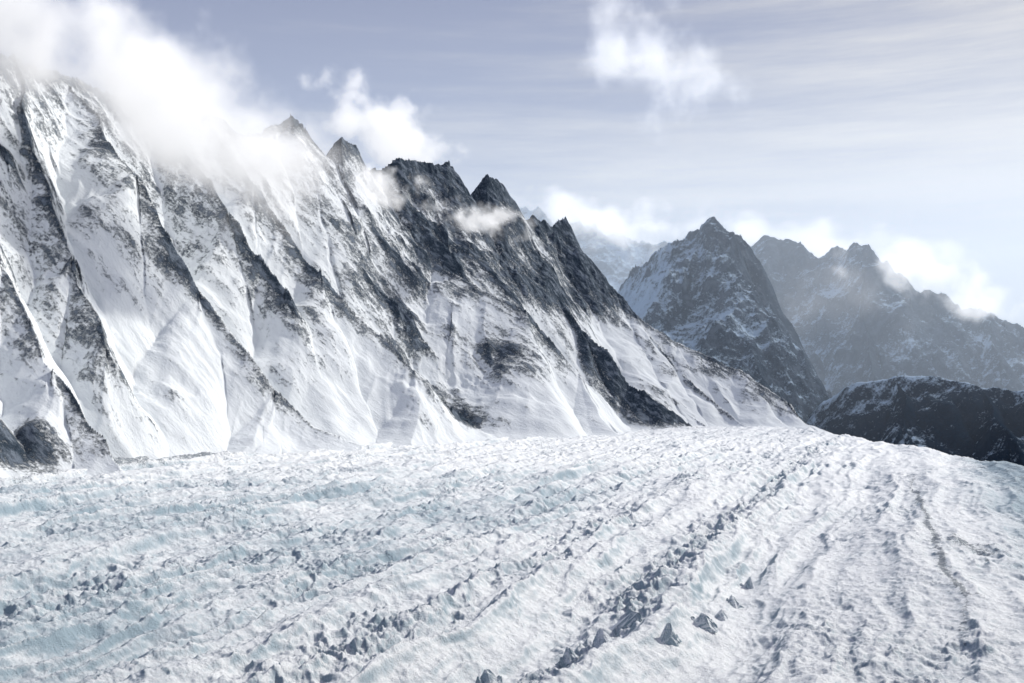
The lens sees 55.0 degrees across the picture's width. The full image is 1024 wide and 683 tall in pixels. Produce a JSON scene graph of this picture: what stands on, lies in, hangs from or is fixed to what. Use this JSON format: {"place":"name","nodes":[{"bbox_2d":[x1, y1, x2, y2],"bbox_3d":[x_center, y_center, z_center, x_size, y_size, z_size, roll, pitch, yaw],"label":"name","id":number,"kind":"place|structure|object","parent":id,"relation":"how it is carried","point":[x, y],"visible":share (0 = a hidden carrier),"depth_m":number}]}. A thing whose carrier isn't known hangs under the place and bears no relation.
{"place":"outdoors","nodes":[
{"label":"outdoors","id":0,"kind":"place"},
{"bbox_2d":[0,53,832,478],"bbox_3d":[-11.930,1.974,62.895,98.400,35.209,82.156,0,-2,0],"label":"mountain range","id":1,"kind":"structure","parent":0,"point":[174,283],"depth_m":54.44},
{"bbox_2d":[0,425,1023,682],"bbox_3d":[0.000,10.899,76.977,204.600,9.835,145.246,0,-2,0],"label":"glacier","id":2,"kind":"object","parent":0,"point":[530,559],"visible":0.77,"depth_m":16.55},
{"bbox_2d":[475,668,501,682],"bbox_3d":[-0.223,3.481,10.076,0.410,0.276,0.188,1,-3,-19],"label":"ice block","id":3,"kind":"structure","parent":2,"relation":"on","point":[488,676],"depth_m":10.05},
{"bbox_2d":[555,647,577,668],"bbox_3d":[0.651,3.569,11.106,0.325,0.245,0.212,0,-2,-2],"label":"ice block","id":4,"kind":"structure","parent":2,"relation":"on","point":[568,658],"depth_m":11.07},
{"bbox_2d":[591,628,611,647],"bbox_3d":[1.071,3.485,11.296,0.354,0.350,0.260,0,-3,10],"label":"ice block","id":5,"kind":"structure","parent":2,"relation":"on","point":[601,637],"depth_m":11.31},
{"bbox_2d":[608,611,642,630],"bbox_3d":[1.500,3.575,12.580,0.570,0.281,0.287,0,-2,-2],"label":"ice block","id":6,"kind":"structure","parent":2,"relation":"on","point":[630,619],"depth_m":12.50},
{"bbox_2d":[660,623,681,646],"bbox_3d":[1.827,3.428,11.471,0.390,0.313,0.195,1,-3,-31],"label":"ice block","id":7,"kind":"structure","parent":2,"relation":"on","point":[668,636],"depth_m":11.41},
{"bbox_2d":[690,613,717,632],"bbox_3d":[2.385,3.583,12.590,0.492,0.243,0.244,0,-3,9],"label":"ice block","id":8,"kind":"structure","parent":2,"relation":"on","point":[704,621],"depth_m":12.51},
{"bbox_2d":[715,609,727,620],"bbox_3d":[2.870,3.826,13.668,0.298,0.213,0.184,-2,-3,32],"label":"ice block","id":9,"kind":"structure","parent":2,"relation":"on","point":[720,615],"depth_m":13.63},
{"bbox_2d":[726,595,743,608],"bbox_3d":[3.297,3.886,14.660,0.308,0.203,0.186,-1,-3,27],"label":"ice block","id":10,"kind":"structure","parent":2,"relation":"on","point":[733,602],"depth_m":14.64},
{"bbox_2d":[740,577,753,588],"bbox_3d":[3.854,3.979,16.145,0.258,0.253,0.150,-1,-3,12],"label":"ice block","id":11,"kind":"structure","parent":2,"relation":"on","point":[748,584],"depth_m":16.11},
{"bbox_2d":[0,0,1023,327],"label":"sky","id":12,"kind":"structure","parent":0,"point":[894,127]},
{"bbox_2d":[519,206,667,291],"bbox_3d":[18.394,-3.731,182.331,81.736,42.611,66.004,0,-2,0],"label":"distant mountain","id":13,"kind":"structure","parent":0,"point":[615,257],"depth_m":178.00},
{"bbox_2d":[617,216,832,423],"bbox_3d":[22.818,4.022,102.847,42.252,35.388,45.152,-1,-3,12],"label":"mountain peak","id":14,"kind":"structure","parent":0,"point":[707,288],"depth_m":98.14},
{"bbox_2d":[750,235,1023,395],"bbox_3d":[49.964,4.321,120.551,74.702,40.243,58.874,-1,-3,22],"label":"mountain ridge","id":15,"kind":"structure","parent":0,"point":[855,312],"depth_m":124.87},
{"bbox_2d":[806,375,1023,465],"bbox_3d":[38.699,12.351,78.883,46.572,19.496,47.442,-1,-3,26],"label":"dark hill","id":16,"kind":"structure","parent":0,"point":[961,419],"depth_m":85.42}
]}

